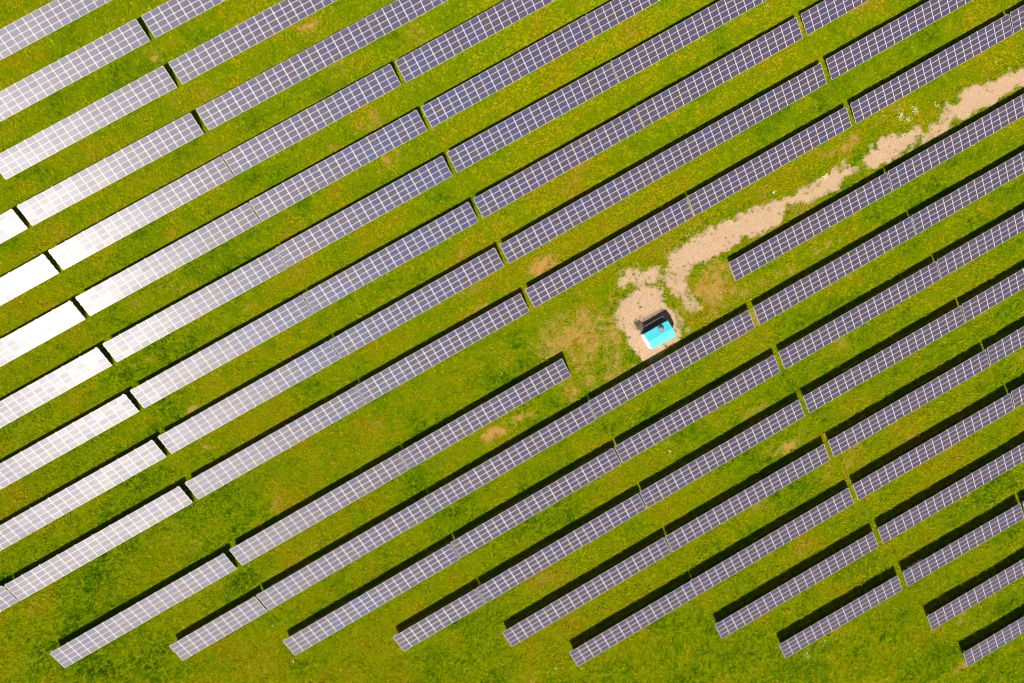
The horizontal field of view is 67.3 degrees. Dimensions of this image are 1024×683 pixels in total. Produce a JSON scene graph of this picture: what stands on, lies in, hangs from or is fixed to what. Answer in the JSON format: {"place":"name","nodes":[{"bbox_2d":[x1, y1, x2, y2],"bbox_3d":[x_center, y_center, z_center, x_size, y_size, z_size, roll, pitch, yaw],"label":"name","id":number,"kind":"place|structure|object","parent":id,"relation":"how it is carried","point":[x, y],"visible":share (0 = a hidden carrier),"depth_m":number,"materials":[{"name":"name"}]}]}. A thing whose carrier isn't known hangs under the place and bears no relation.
{"place":"outdoors","nodes":[
{"label":"outdoors","id":0,"kind":"place"},
{"bbox_2d":[0,0,1023,682],"bbox_3d":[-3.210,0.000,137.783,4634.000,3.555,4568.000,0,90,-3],"label":"ground","id":1,"kind":"structure","parent":0,"point":[644,304],"depth_m":139.16,"materials":[{"name":"green plant"}]},
{"bbox_2d":[0,586,17,611],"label":"solar table","id":2,"kind":"object","parent":1,"relation":"on","point":[7,599],"visible":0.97,"depth_m":132.08,"materials":[{"name":"metal"}]},
{"bbox_2d":[0,209,27,243],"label":"solar table","id":3,"kind":"object","parent":1,"relation":"on","point":[10,217],"visible":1,"depth_m":132.62,"materials":[{"name":"glass"}]},
{"bbox_2d":[0,254,58,305],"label":"solar table","id":4,"kind":"object","parent":1,"relation":"on","point":[15,277],"visible":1,"depth_m":132.68,"materials":[{"name":"glass"}]},
{"bbox_2d":[0,301,84,366],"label":"solar table","id":5,"kind":"object","parent":1,"relation":"on","point":[45,327],"visible":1,"depth_m":132.78,"materials":[{"name":"glass"}]},
{"bbox_2d":[0,0,110,59],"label":"solar table","id":6,"kind":"object","parent":1,"relation":"on","point":[31,31],"visible":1,"depth_m":132.95,"materials":[{"name":"glass"}]},
{"bbox_2d":[0,347,111,427],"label":"solar table","id":7,"kind":"object","parent":1,"relation":"on","point":[35,393],"visible":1,"depth_m":132.89,"materials":[{"name":"glass"}]},
{"bbox_2d":[0,394,138,488],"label":"solar table","id":8,"kind":"object","parent":1,"relation":"on","point":[79,433],"visible":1,"depth_m":132.97,"materials":[{"name":"glass"}]},
{"bbox_2d":[0,19,149,120],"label":"solar table","id":9,"kind":"object","parent":1,"relation":"on","point":[86,54],"visible":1,"depth_m":133.05,"materials":[{"name":"glass"}]},
{"bbox_2d":[0,440,165,550],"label":"solar table","id":10,"kind":"object","parent":1,"relation":"on","point":[101,480],"visible":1,"depth_m":132.94,"materials":[{"name":"glass"}]},
{"bbox_2d":[0,66,176,178],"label":"solar table","id":11,"kind":"object","parent":1,"relation":"on","point":[59,136],"visible":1,"depth_m":133.15,"materials":[{"name":"glass"}]},
{"bbox_2d":[4,486,192,600],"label":"solar table","id":12,"kind":"object","parent":1,"relation":"on","point":[85,551],"visible":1,"depth_m":132.89,"materials":[{"name":"glass"}]},
{"bbox_2d":[17,113,203,225],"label":"solar table","id":13,"kind":"object","parent":1,"relation":"on","point":[124,161],"visible":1,"depth_m":133.35,"materials":[{"name":"glass"}]},
{"bbox_2d":[48,157,233,269],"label":"solar table","id":14,"kind":"object","parent":1,"relation":"on","point":[88,241],"visible":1,"depth_m":133.54,"materials":[{"name":"glass"}]},
{"bbox_2d":[50,553,235,667],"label":"solar table","id":15,"kind":"object","parent":1,"relation":"on","point":[67,654],"visible":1,"depth_m":133.29,"materials":[{"name":"metal"}]},
{"bbox_2d":[75,203,259,315],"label":"solar table","id":16,"kind":"object","parent":1,"relation":"on","point":[147,271],"visible":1,"depth_m":133.75,"materials":[{"name":"glass"}]},
{"bbox_2d":[141,0,224,37],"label":"solar table","id":17,"kind":"object","parent":1,"relation":"on","point":[167,16],"visible":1,"depth_m":134.02,"materials":[{"name":"glass"}]},
{"bbox_2d":[103,249,286,361],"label":"solar table","id":18,"kind":"object","parent":1,"relation":"on","point":[265,264],"visible":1,"depth_m":134.05,"materials":[{"name":"glass"}]},
{"bbox_2d":[169,597,266,659],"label":"solar table","id":19,"kind":"object","parent":1,"relation":"on","point":[217,629],"visible":1,"depth_m":134.22,"materials":[{"name":"metal"}]},
{"bbox_2d":[130,296,312,407],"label":"solar table","id":20,"kind":"object","parent":1,"relation":"on","point":[215,355],"visible":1,"depth_m":134.34,"materials":[{"name":"glass"}]},
{"bbox_2d":[158,341,338,453],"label":"solar table","id":21,"kind":"object","parent":1,"relation":"on","point":[228,410],"visible":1,"depth_m":134.71,"materials":[{"name":"glass"}]},
{"bbox_2d":[169,0,336,83],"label":"solar table","id":22,"kind":"object","parent":1,"relation":"on","point":[230,49],"visible":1,"depth_m":134.54,"materials":[{"name":"glass"}]},
{"bbox_2d":[185,387,365,498],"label":"solar table","id":23,"kind":"object","parent":1,"relation":"on","point":[270,446],"visible":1,"depth_m":134.98,"materials":[{"name":"glass"}]},
{"bbox_2d":[196,18,375,129],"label":"solar table","id":24,"kind":"object","parent":1,"relation":"on","point":[291,77],"visible":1,"depth_m":134.98,"materials":[{"name":"glass"}]},
{"bbox_2d":[222,64,400,175],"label":"solar table","id":25,"kind":"object","parent":1,"relation":"on","point":[245,156],"visible":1,"depth_m":135.35,"materials":[{"name":"glass"}]},
{"bbox_2d":[230,453,407,565],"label":"solar table","id":26,"kind":"object","parent":1,"relation":"on","point":[309,515],"visible":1,"depth_m":135.44,"materials":[{"name":"glass"}]},
{"bbox_2d":[249,110,426,220],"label":"solar table","id":27,"kind":"object","parent":1,"relation":"on","point":[363,153],"visible":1,"depth_m":135.63,"materials":[{"name":"glass"}]},
{"bbox_2d":[256,498,433,609],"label":"solar table","id":28,"kind":"object","parent":1,"relation":"on","point":[347,553],"visible":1,"depth_m":135.71,"materials":[{"name":"glass"}]},
{"bbox_2d":[275,156,451,266],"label":"solar table","id":29,"kind":"object","parent":1,"relation":"on","point":[381,199],"visible":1,"depth_m":135.97,"materials":[{"name":"glass"}]},
{"bbox_2d":[283,544,458,654],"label":"solar table","id":30,"kind":"object","parent":1,"relation":"on","point":[350,612],"visible":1,"depth_m":136.06,"materials":[{"name":"metal"}]},
{"bbox_2d":[302,202,477,312],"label":"solar table","id":31,"kind":"object","parent":1,"relation":"on","point":[424,237],"visible":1,"depth_m":136.31,"materials":[{"name":"glass"}]},
{"bbox_2d":[366,0,447,38],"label":"solar table","id":32,"kind":"object","parent":1,"relation":"on","point":[384,22],"visible":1,"depth_m":136.09,"materials":[{"name":"glass"}]},
{"bbox_2d":[329,248,503,357],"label":"solar table","id":33,"kind":"object","parent":1,"relation":"on","point":[418,303],"visible":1,"depth_m":136.59,"materials":[{"name":"glass"}]},
{"bbox_2d":[393,589,484,650],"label":"solar table","id":34,"kind":"object","parent":1,"relation":"on","point":[432,624],"visible":1,"depth_m":136.87,"materials":[{"name":"metal"}]},
{"bbox_2d":[355,294,529,402],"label":"solar table","id":35,"kind":"object","parent":1,"relation":"on","point":[459,339],"visible":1,"depth_m":136.90,"materials":[{"name":"glass"}]},
{"bbox_2d":[395,0,553,81],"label":"solar table","id":36,"kind":"object","parent":1,"relation":"on","point":[462,32],"visible":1,"depth_m":136.66,"materials":[{"name":"glass"}]},
{"bbox_2d":[399,359,570,468],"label":"solar table","id":37,"kind":"object","parent":1,"relation":"on","point":[468,423],"visible":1,"depth_m":137.30,"materials":[{"name":"glass"}]},
{"bbox_2d":[421,16,592,126],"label":"solar table","id":38,"kind":"object","parent":1,"relation":"on","point":[444,110],"visible":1,"depth_m":137.13,"materials":[{"name":"glass"}]},
{"bbox_2d":[424,403,594,512],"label":"solar table","id":39,"kind":"object","parent":1,"relation":"on","point":[508,459],"visible":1,"depth_m":137.60,"materials":[{"name":"glass"}]},
{"bbox_2d":[0,0,1023,682],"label":"grass","id":40,"kind":"structure","parent":1,"relation":"on","point":[520,602],"depth_m":138.76,"materials":[{"name":"green plant"}]},
{"bbox_2d":[447,63,617,172],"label":"solar table","id":41,"kind":"object","parent":1,"relation":"on","point":[530,116],"visible":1,"depth_m":137.52,"materials":[{"name":"glass"}]},
{"bbox_2d":[451,448,620,557],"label":"solar table","id":42,"kind":"object","parent":1,"relation":"on","point":[537,502],"visible":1,"depth_m":137.78,"materials":[{"name":"glass"}]},
{"bbox_2d":[79,44,1009,668],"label":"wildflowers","id":43,"kind":"object","parent":1,"relation":"on","point":[703,270],"visible":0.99,"depth_m":141.21,"materials":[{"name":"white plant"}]},
{"bbox_2d":[474,108,642,217],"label":"solar table","id":44,"kind":"object","parent":1,"relation":"on","point":[575,153],"visible":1,"depth_m":137.88,"materials":[{"name":"glass"}]},
{"bbox_2d":[476,494,645,602],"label":"solar table","id":45,"kind":"object","parent":1,"relation":"on","point":[528,567],"visible":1,"depth_m":138.06,"materials":[{"name":"glass"}]},
{"bbox_2d":[500,154,668,263],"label":"solar table","id":46,"kind":"object","parent":1,"relation":"on","point":[565,218],"visible":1,"depth_m":138.08,"materials":[{"name":"glass"}]},
{"bbox_2d":[502,538,670,645],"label":"solar table","id":47,"kind":"object","parent":1,"relation":"on","point":[600,584],"visible":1,"depth_m":138.34,"materials":[{"name":"glass"}]},
{"bbox_2d":[525,198,693,307],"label":"solar table","id":48,"kind":"object","parent":1,"relation":"on","point":[627,243],"visible":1,"depth_m":138.45,"materials":[{"name":"glass"}]},
{"bbox_2d":[586,0,659,35],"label":"solar table","id":49,"kind":"object","parent":1,"relation":"on","point":[610,17],"visible":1,"depth_m":138.07,"materials":[{"name":"glass"}]},
{"bbox_2d":[569,581,696,665],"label":"solar table","id":50,"kind":"object","parent":1,"relation":"on","point":[630,625],"visible":1,"depth_m":138.72,"materials":[{"name":"metal"}]},
{"bbox_2d":[634,316,665,334],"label":"access platform","id":51,"kind":"structure","parent":1,"relation":"on","point":[642,326],"depth_m":139.13,"materials":[{"name":"metal"}]},
{"bbox_2d":[640,321,675,348],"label":"transformer cabin","id":52,"kind":"object","parent":1,"relation":"on","point":[657,335],"visible":1,"depth_m":136.86,"materials":[{"name":"metal"}]},
{"bbox_2d":[588,310,754,418],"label":"solar table","id":53,"kind":"object","parent":1,"relation":"on","point":[671,364],"visible":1,"depth_m":139.02,"materials":[{"name":"glass"}]},
{"bbox_2d":[611,0,765,81],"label":"solar table","id":54,"kind":"object","parent":1,"relation":"on","point":[707,16],"visible":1,"depth_m":138.56,"materials":[{"name":"glass"}]},
{"bbox_2d":[615,355,779,462],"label":"solar table","id":55,"kind":"object","parent":1,"relation":"on","point":[717,397],"visible":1,"depth_m":139.31,"materials":[{"name":"glass"}]},
{"bbox_2d":[636,18,801,126],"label":"solar table","id":56,"kind":"object","parent":1,"relation":"on","point":[778,38],"visible":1,"depth_m":138.99,"materials":[{"name":"glass"}]},
{"bbox_2d":[640,400,804,507],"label":"solar table","id":57,"kind":"object","parent":1,"relation":"on","point":[733,447],"visible":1,"depth_m":139.43,"materials":[{"name":"glass"}]},
{"bbox_2d":[662,63,826,172],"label":"solar table","id":58,"kind":"object","parent":1,"relation":"on","point":[772,101],"visible":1,"depth_m":139.18,"materials":[{"name":"glass"}]},
{"bbox_2d":[665,444,828,550],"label":"solar table","id":59,"kind":"object","parent":1,"relation":"on","point":[733,506],"visible":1,"depth_m":139.63,"materials":[{"name":"glass"}]},
{"bbox_2d":[688,107,851,214],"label":"solar table","id":60,"kind":"object","parent":1,"relation":"on","point":[785,152],"visible":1,"depth_m":139.68,"materials":[{"name":"glass"}]},
{"bbox_2d":[690,488,853,594],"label":"solar table","id":61,"kind":"object","parent":1,"relation":"on","point":[771,542],"visible":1,"depth_m":139.84,"materials":[{"name":"glass"}]},
{"bbox_2d":[715,532,877,638],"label":"solar table","id":62,"kind":"object","parent":1,"relation":"on","point":[783,593],"visible":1,"depth_m":140.03,"materials":[{"name":"glass"}]},
{"bbox_2d":[729,172,891,280],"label":"solar table","id":63,"kind":"object","parent":1,"relation":"on","point":[823,219],"visible":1,"depth_m":140.15,"materials":[{"name":"glass"}]},
{"bbox_2d":[753,217,914,324],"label":"solar table","id":64,"kind":"object","parent":1,"relation":"on","point":[847,263],"visible":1,"depth_m":140.27,"materials":[{"name":"glass"}]},
{"bbox_2d":[801,0,867,34],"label":"solar table","id":65,"kind":"object","parent":1,"relation":"on","point":[834,10],"visible":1,"depth_m":139.69,"materials":[{"name":"glass"}]},
{"bbox_2d":[779,576,901,658],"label":"solar table","id":66,"kind":"object","parent":1,"relation":"on","point":[838,618],"visible":1,"depth_m":140.31,"materials":[{"name":"metal"}]},
{"bbox_2d":[779,261,939,368],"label":"solar table","id":67,"kind":"object","parent":1,"relation":"on","point":[868,310],"visible":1,"depth_m":140.44,"materials":[{"name":"glass"}]},
{"bbox_2d":[803,306,964,412],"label":"solar table","id":68,"kind":"object","parent":1,"relation":"on","point":[891,355],"visible":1,"depth_m":140.48,"materials":[{"name":"glass"}]},
{"bbox_2d":[826,0,971,79],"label":"solar table","id":69,"kind":"object","parent":1,"relation":"on","point":[888,35],"visible":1,"depth_m":140.06,"materials":[{"name":"glass"}]},
{"bbox_2d":[828,350,989,456],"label":"solar table","id":70,"kind":"object","parent":1,"relation":"on","point":[843,441],"visible":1,"depth_m":140.58,"materials":[{"name":"glass"}]},
{"bbox_2d":[851,14,1012,122],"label":"solar table","id":71,"kind":"object","parent":1,"relation":"on","point":[948,59],"visible":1,"depth_m":140.41,"materials":[{"name":"glass"}]},
{"bbox_2d":[853,393,1013,499],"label":"solar table","id":72,"kind":"object","parent":1,"relation":"on","point":[937,444],"visible":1,"depth_m":140.68,"materials":[{"name":"glass"}]},
{"bbox_2d":[878,443,1023,543],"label":"solar table","id":73,"kind":"object","parent":1,"relation":"on","point":[946,497],"visible":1,"depth_m":140.85,"materials":[{"name":"glass"}]},
{"bbox_2d":[888,94,1023,190],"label":"solar table","id":74,"kind":"object","parent":1,"relation":"on","point":[954,144],"visible":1,"depth_m":140.96,"materials":[{"name":"glass"}]},
{"bbox_2d":[903,503,1023,585],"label":"solar table","id":75,"kind":"object","parent":1,"relation":"on","point":[940,558],"visible":1,"depth_m":140.84,"materials":[{"name":"glass"}]},
{"bbox_2d":[911,152,1023,234],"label":"solar table","id":76,"kind":"object","parent":1,"relation":"on","point":[971,192],"visible":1,"depth_m":141.15,"materials":[{"name":"glass"}]},
{"bbox_2d":[927,559,1023,629],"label":"solar table","id":77,"kind":"object","parent":1,"relation":"on","point":[975,595],"visible":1,"depth_m":141.04,"materials":[{"name":"glass"}]},
{"bbox_2d":[936,210,1023,277],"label":"solar table","id":78,"kind":"object","parent":1,"relation":"on","point":[988,240],"visible":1,"depth_m":141.27,"materials":[{"name":"glass"}]},
{"bbox_2d":[962,268,1023,321],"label":"solar table","id":79,"kind":"object","parent":1,"relation":"on","point":[999,292],"visible":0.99,"depth_m":141.28,"materials":[{"name":"glass"}]},
{"bbox_2d":[963,617,1023,666],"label":"solar table","id":80,"kind":"object","parent":1,"relation":"on","point":[993,642],"visible":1,"depth_m":141.17,"materials":[{"name":"metal"}]},
{"bbox_2d":[986,326,1023,364],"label":"solar table","id":81,"kind":"object","parent":1,"relation":"on","point":[1005,346],"visible":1,"depth_m":141.23,"materials":[{"name":"glass"}]},
{"bbox_2d":[1009,5,1023,32],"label":"solar table","id":82,"kind":"object","parent":1,"relation":"on","point":[1017,17],"visible":0.97,"depth_m":140.76,"materials":[{"name":"glass"}]},
{"bbox_2d":[1009,385,1023,407],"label":"solar table","id":83,"kind":"object","parent":1,"relation":"on","point":[1018,396],"visible":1,"depth_m":141.20,"materials":[{"name":"glass"}]}
]}

